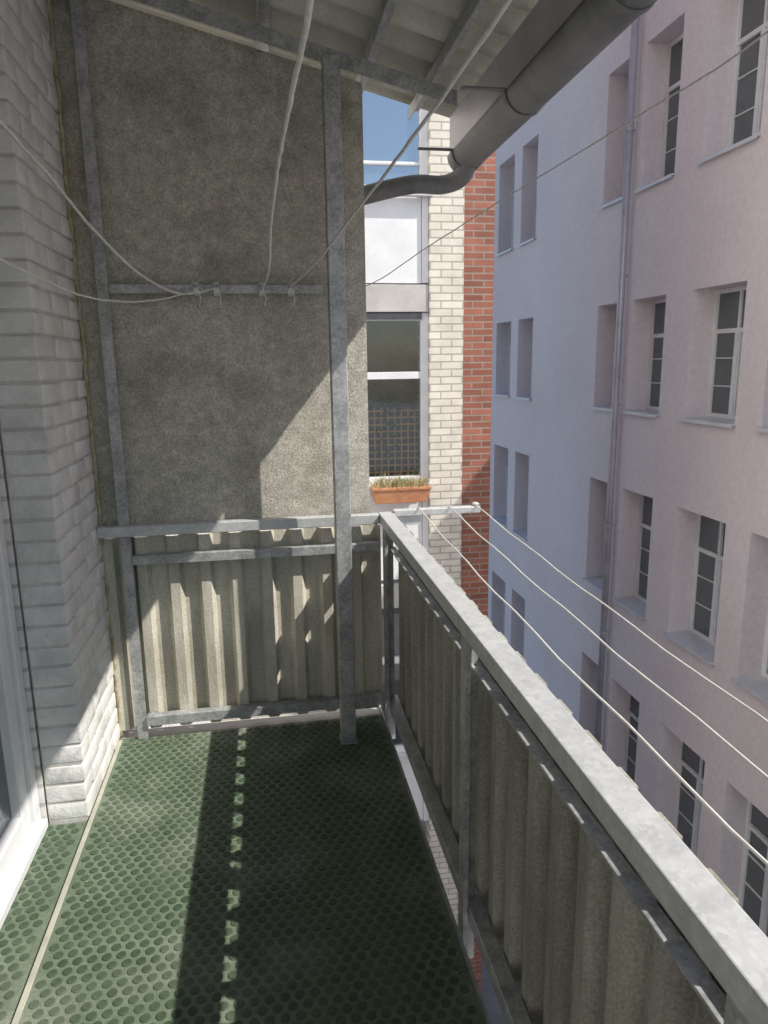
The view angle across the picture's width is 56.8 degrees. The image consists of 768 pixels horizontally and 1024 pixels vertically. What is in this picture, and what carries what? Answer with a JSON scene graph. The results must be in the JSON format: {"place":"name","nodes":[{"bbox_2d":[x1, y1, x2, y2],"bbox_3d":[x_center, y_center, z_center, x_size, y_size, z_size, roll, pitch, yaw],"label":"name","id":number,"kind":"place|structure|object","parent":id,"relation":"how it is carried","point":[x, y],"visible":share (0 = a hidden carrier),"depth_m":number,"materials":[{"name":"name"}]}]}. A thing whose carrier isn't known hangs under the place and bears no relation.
{"place":"outdoors","nodes":[
{"label":"outdoors","id":0,"kind":"place"},
{"bbox_2d":[0,430,49,825],"bbox_3d":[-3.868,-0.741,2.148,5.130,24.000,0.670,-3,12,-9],"label":"door frame","id":1,"kind":"object","parent":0,"point":[14,574],"depth_m":2.50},
{"bbox_2d":[120,707,486,1023],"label":"slab","id":2,"kind":"structure","parent":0,"point":[244,723],"depth_m":3.37,"materials":[{"name":"concrete"}]},
{"bbox_2d":[0,821,87,1023],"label":"threshold rubber","id":3,"kind":"object","parent":2,"relation":"on","point":[10,1006],"visible":0.67,"depth_m":2.22,"materials":[{"name":"rubber"}]},
{"bbox_2d":[0,823,78,1020],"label":"threshold studs","id":4,"kind":"object","parent":3,"relation":"on","point":[11,958],"visible":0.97,"depth_m":2.25,"materials":[{"name":"green rubber"}]},
{"bbox_2d":[51,0,382,739],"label":"privacy screen","id":5,"kind":"object","parent":2,"relation":"on","point":[211,416],"visible":0.97,"depth_m":3.01,"materials":[{"name":"concrete"}]},
{"bbox_2d":[46,0,123,737],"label":"sealing foam joint","id":6,"kind":"object","parent":5,"relation":"attached to","point":[68,194],"visible":0.95,"depth_m":2.87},
{"bbox_2d":[193,281,294,305],"bbox_3d":[-0.572,-0.896,2.919,0.410,0.097,0.039,-3,12,-9],"label":"cord knot","id":7,"kind":"object","parent":5,"relation":"attached to","point":[216,291],"visible":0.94,"depth_m":2.90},
{"bbox_2d":[0,258,192,302],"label":"clothesline","id":8,"kind":"object","parent":7,"relation":"attached to","point":[35,275],"visible":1,"depth_m":1.92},
{"bbox_2d":[0,119,212,294],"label":"clothesline","id":9,"kind":"object","parent":7,"relation":"attached to","point":[25,150],"visible":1,"depth_m":2.02,"materials":[{"name":"grey plastic"}]},
{"bbox_2d":[260,0,313,289],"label":"clothesline","id":10,"kind":"object","parent":5,"relation":"attached to","point":[305,29],"visible":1,"depth_m":1.09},
{"bbox_2d":[289,0,511,287],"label":"clothesline","id":11,"kind":"object","parent":5,"relation":"attached to","point":[492,25],"visible":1,"depth_m":1.25,"materials":[{"name":"grey plastic"}]},
{"bbox_2d":[18,714,485,1023],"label":"rubber sheet","id":12,"kind":"object","parent":2,"relation":"on","point":[471,998],"visible":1,"depth_m":2.26,"materials":[{"name":"green rubber"}]},
{"bbox_2d":[11,740,122,1023],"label":"edging","id":13,"kind":"object","parent":12,"relation":"on","point":[27,989],"visible":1,"depth_m":2.25,"materials":[{"name":"beige metal"}]},
{"bbox_2d":[23,716,475,1023],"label":"studs","id":14,"kind":"object","parent":12,"relation":"on","point":[270,999],"visible":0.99,"depth_m":2.27,"materials":[{"name":"green rubber"}]},
{"bbox_2d":[86,714,485,1021],"bbox_3d":[-0.424,1.212,2.327,1.190,0.001,2.100,-3,12,-9],"label":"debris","id":15,"kind":"object","parent":12,"relation":"on","point":[274,831],"visible":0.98,"depth_m":2.56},
{"bbox_2d":[321,54,357,744],"bbox_3d":[-0.178,-0.331,2.920,0.077,2.772,0.090,-3,12,-9],"label":"steel post","id":16,"kind":"object","parent":12,"relation":"on","point":[332,133],"visible":1,"depth_m":2.85,"materials":[{"name":"grey metal"}]},
{"bbox_2d":[133,0,456,106],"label":"rafters","id":17,"kind":"object","parent":16,"relation":"attached to","point":[281,40],"visible":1,"depth_m":2.64,"materials":[{"name":"metal"}]},
{"bbox_2d":[256,0,487,119],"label":"purlins","id":18,"kind":"object","parent":17,"relation":"on","point":[467,18],"visible":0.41,"depth_m":2.55,"materials":[{"name":"metal"}]},
{"bbox_2d":[109,0,538,117],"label":"corrugated sheets","id":19,"kind":"object","parent":18,"relation":"on","point":[417,34],"visible":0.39,"depth_m":2.65,"materials":[{"name":"grey metal"}]},
{"bbox_2d":[291,31,767,291],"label":"clothesline","id":20,"kind":"object","parent":16,"relation":"attached to","point":[724,63],"visible":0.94,"depth_m":1.56,"materials":[{"name":"grey plastic"}]},
{"bbox_2d":[379,705,491,1023],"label":"edge channel","id":21,"kind":"object","parent":2,"relation":"attached to","point":[473,978],"depth_m":2.28,"materials":[{"name":"metal"}]},
{"bbox_2d":[378,511,767,1023],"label":"balcony railing","id":22,"kind":"object","parent":2,"relation":"on","point":[591,888],"visible":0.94,"depth_m":1.56,"materials":[{"name":"metal"}]},
{"bbox_2d":[393,502,479,524],"bbox_3d":[0.240,0.009,3.239,0.402,0.089,0.040,-3,12,-9],"label":"clothesline bracket","id":23,"kind":"object","parent":22,"relation":"attached to","point":[408,516],"visible":0.85,"depth_m":3.22,"materials":[{"name":"grey metal"}]},
{"bbox_2d":[417,507,767,865],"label":"clothesline","id":24,"kind":"object","parent":23,"relation":"attached to","point":[719,818],"visible":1,"depth_m":1.34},
{"bbox_2d":[448,505,767,779],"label":"clothesline","id":25,"kind":"object","parent":23,"relation":"attached to","point":[679,704],"visible":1,"depth_m":1.59,"materials":[{"name":"white plastic"}]},
{"bbox_2d":[476,505,767,722],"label":"clothesline","id":26,"kind":"object","parent":23,"relation":"attached to","point":[690,668],"visible":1,"depth_m":1.80,"materials":[{"name":"white plastic"}]},
{"bbox_2d":[393,724,401,743],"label":"room floor","id":27,"kind":"structure","parent":0,"point":[397,740],"depth_m":9.57,"materials":[{"name":"grey"}]},
{"bbox_2d":[364,614,399,715],"bbox_3d":[0.048,2.046,9.758,1.320,2.700,0.001,-3,12,-9],"label":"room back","id":28,"kind":"object","parent":27,"relation":"on","point":[396,649],"depth_m":9.76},
{"bbox_2d":[398,753,407,758],"bbox_3d":[0.092,3.093,8.957,1.048,0.040,0.080,-3,12,-9],"label":"window sill","id":29,"kind":"structure","parent":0,"point":[402,755],"depth_m":8.96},
{"bbox_2d":[422,501,428,552],"bbox_3d":[0.486,0.217,8.545,0.069,1.167,0.150,-3,12,-9],"label":"spandrel frame","id":30,"kind":"object","parent":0,"point":[425,532],"visible":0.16,"depth_m":8.47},
{"bbox_2d":[423,800,428,820],"bbox_3d":[0.532,3.529,9.243,0.069,0.997,0.150,-3,12,-9],"label":"spandrel frame","id":31,"kind":"object","parent":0,"point":[425,815],"visible":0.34,"depth_m":9.25,"materials":[{"name":"grey metal"}]},
{"bbox_2d":[458,151,495,991],"bbox_3d":[1.065,-2.058,8.068,0.350,24.000,0.008,-3,12,-9],"label":"red brick front","id":32,"kind":"object","parent":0,"point":[479,196],"visible":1,"depth_m":8.18,"materials":[{"name":"red brick"}]},
{"bbox_2d":[481,959,506,1023],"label":"courtyard ground","id":33,"kind":"structure","parent":0,"point":[493,1008],"depth_m":13.26,"materials":[{"name":"grey concrete"}]},
{"bbox_2d":[105,533,214,730],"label":"wall","id":34,"kind":"structure","parent":33,"relation":"on","point":[170,725],"depth_m":4.99,"materials":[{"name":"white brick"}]},
{"bbox_2d":[364,0,658,204],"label":"rain gutter","id":35,"kind":"object","parent":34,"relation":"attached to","point":[549,51],"visible":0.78,"depth_m":2.36,"materials":[{"name":"metal"}]},
{"bbox_2d":[205,527,339,721],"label":"cream wall","id":36,"kind":"structure","parent":33,"relation":"on","point":[267,716],"depth_m":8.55,"materials":[{"name":"corrugated metal"},{"name":"paint"}]},
{"bbox_2d":[381,580,398,608],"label":"lintel","id":37,"kind":"structure","parent":36,"relation":"attached to","point":[396,593],"depth_m":8.54,"materials":[{"name":"concrete"}]},
{"bbox_2d":[351,489,421,580],"bbox_3d":[-0.020,0.240,8.473,0.944,1.167,0.130,-3,12,-9],"label":"spandrel panel","id":38,"kind":"object","parent":37,"relation":"on","point":[416,530],"visible":0.12,"depth_m":8.41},
{"bbox_2d":[366,313,427,484],"bbox_3d":[0.000,-1.276,8.130,1.020,1.935,0.090,-3,12,-9],"label":"window frame","id":39,"kind":"object","parent":38,"relation":"on","point":[421,375],"visible":0.34,"depth_m":8.11,"materials":[{"name":"white plastic"}]},
{"bbox_2d":[368,407,418,475],"bbox_3d":[0.062,-0.832,8.382,0.720,0.800,0.022,-3,12,-9],"label":"trellis","id":40,"kind":"object","parent":39,"relation":"attached to","point":[401,444],"visible":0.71,"depth_m":8.39,"materials":[{"name":"brown metal"}]},
{"bbox_2d":[366,312,421,319],"bbox_3d":[-0.002,-2.174,7.878,0.860,0.075,0.025,-3,12,-9],"label":"roller blind","id":41,"kind":"object","parent":39,"relation":"attached to","point":[391,315],"visible":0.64,"depth_m":7.88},
{"bbox_2d":[369,472,432,503],"bbox_3d":[0.189,-0.296,8.088,0.734,0.388,0.304,-3,12,-9],"label":"flower box","id":42,"kind":"object","parent":39,"relation":"attached to","point":[389,491],"visible":1,"depth_m":8.07,"materials":[{"name":"ceramic"}]},
{"bbox_2d":[400,759,422,819],"bbox_3d":[0.026,3.552,9.171,0.944,0.997,0.130,-3,12,-9],"label":"spandrel panel","id":43,"kind":"object","parent":36,"relation":"attached to","point":[412,783],"visible":0.18,"depth_m":9.16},
{"bbox_2d":[382,655,405,752],"bbox_3d":[0.047,2.109,8.843,1.020,1.955,0.090,-3,12,-9],"label":"window frame","id":44,"kind":"object","parent":43,"relation":"on","point":[399,748],"depth_m":9.01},
{"bbox_2d":[382,608,398,614],"bbox_3d":[0.045,1.202,8.589,0.860,0.075,0.025,-3,12,-9],"label":"roller blind","id":45,"kind":"object","parent":44,"relation":"attached to","point":[396,610],"depth_m":8.59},
{"bbox_2d":[423,826,428,841],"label":"lintel","id":46,"kind":"structure","parent":36,"relation":"attached to","point":[426,833],"depth_m":9.41,"materials":[{"name":"concrete"}]},
{"bbox_2d":[418,111,464,925],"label":"cream pier","id":47,"kind":"structure","parent":33,"relation":"on","point":[445,283],"depth_m":8.07,"materials":[{"name":"brick"}]},
{"bbox_2d":[368,328,419,459],"bbox_3d":[0.234,-1.366,8.274,0.996,1.524,0.129,-3,12,-12],"label":"climbing plant","id":48,"kind":"object","parent":47,"relation":"attached to","point":[398,407],"visible":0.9,"depth_m":8.27,"materials":[{"name":"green plant"}]},
{"bbox_2d":[366,284,428,312],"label":"lintel","id":49,"kind":"structure","parent":47,"relation":"attached to","point":[397,298],"depth_m":7.84,"materials":[{"name":"concrete"}]},
{"bbox_2d":[364,197,420,283],"bbox_3d":[-0.065,-2.984,7.794,0.944,0.917,0.130,-3,12,-9],"label":"spandrel panel","id":50,"kind":"object","parent":49,"relation":"on","point":[392,234],"visible":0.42,"depth_m":7.76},
{"bbox_2d":[364,109,427,174],"bbox_3d":[-0.046,-4.564,7.437,1.020,2.315,0.090,-3,12,-9],"label":"window frame","id":51,"kind":"object","parent":50,"relation":"on","point":[422,163],"visible":0.16,"depth_m":7.61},
{"bbox_2d":[362,90,418,184],"bbox_3d":[-0.048,-4.564,7.452,1.020,2.310,0.001,-3,12,-9],"label":"window pane","id":52,"kind":"object","parent":51,"relation":"in","point":[389,128],"depth_m":7.59,"materials":[{"name":"blue glass"}]},
{"bbox_2d":[400,194,432,196],"bbox_3d":[0.002,-3.403,7.588,1.048,0.040,0.080,-3,12,-9],"label":"window sill","id":53,"kind":"structure","parent":50,"relation":"on","point":[419,195],"depth_m":7.63,"materials":[{"name":"white metal"}]},
{"bbox_2d":[421,197,427,284],"bbox_3d":[0.441,-3.006,7.866,0.069,0.917,0.150,-3,12,-9],"label":"spandrel frame","id":54,"kind":"object","parent":50,"relation":"attached to","point":[424,240],"visible":0.74,"depth_m":7.80,"materials":[{"name":"white plastic"}]},
{"bbox_3d":[-3.604,-0.513,1.049,5.278,24.000,1.620,-3,12,-9],"label":"wall","id":55,"kind":"object","parent":33,"relation":"on","visible":0},
{"bbox_2d":[0,499,40,903],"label":"balcony door","id":56,"kind":"structure","parent":55,"relation":"attached to","point":[17,676],"depth_m":2.46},
{"bbox_2d":[0,733,11,838],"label":"glass","id":57,"kind":"object","parent":56,"relation":"attached to","point":[5,813],"visible":1,"depth_m":2.42,"materials":[{"name":"clear glass"}]},
{"bbox_2d":[0,587,30,882],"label":"sash","id":58,"kind":"object","parent":56,"relation":"attached to","point":[15,831],"visible":0.88,"depth_m":2.43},
{"bbox_3d":[-1.062,1.394,1.893,0.178,0.130,1.608,-3,12,-9],"label":"threshold","id":59,"kind":"object","parent":55,"relation":"on","visible":0},
{"bbox_2d":[0,819,47,929],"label":"sill","id":60,"kind":"structure","parent":59,"relation":"on","point":[18,879],"depth_m":2.36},
{"bbox_2d":[488,0,767,897],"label":"facade","id":61,"kind":"structure","parent":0,"point":[696,236],"depth_m":11.58,"materials":[{"name":"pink paint"}]},
{"bbox_2d":[595,16,639,743],"bbox_3d":[3.958,-2.021,12.069,0.166,22.000,0.132,-3,12,-9],"label":"downpipe","id":62,"kind":"object","parent":61,"relation":"attached to","point":[630,130],"visible":0.73,"depth_m":11.91,"materials":[{"name":"metal"}]},
{"bbox_2d":[492,133,767,704],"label":"window sills","id":63,"kind":"structure","parent":61,"relation":"attached to","point":[701,649],"depth_m":10.57,"materials":[{"name":"grey metal"}]},
{"bbox_2d":[503,0,767,935],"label":"window frames","id":64,"kind":"structure","parent":61,"relation":"attached to","point":[757,107],"depth_m":10.22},
{"bbox_2d":[627,0,767,936],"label":"window glass","id":65,"kind":"object","parent":64,"relation":"in","point":[753,16],"visible":0.08,"depth_m":10.38,"materials":[{"name":"black glass"}]},
{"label":"wall pier outside","id":66,"kind":"structure","parent":0,"visible":0},
{"bbox_2d":[0,0,119,824],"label":"brick wall","id":67,"kind":"structure","parent":66,"relation":"attached to","point":[36,520],"depth_m":2.48,"materials":[{"name":"white brick"}]},
{"bbox_2d":[0,0,119,819],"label":"brick courses","id":68,"kind":"object","parent":67,"relation":"attached to","point":[92,719],"visible":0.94,"depth_m":2.51,"materials":[{"name":"white brick"}]},
{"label":"room floor","id":69,"kind":"structure","parent":0,"visible":0},
{"bbox_2d":[366,321,418,476],"bbox_3d":[0.001,-1.339,9.044,1.320,2.680,0.001,-3,12,-9],"label":"room back","id":70,"kind":"object","parent":69,"relation":"on","point":[378,342],"visible":0.2,"depth_m":9.01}
]}

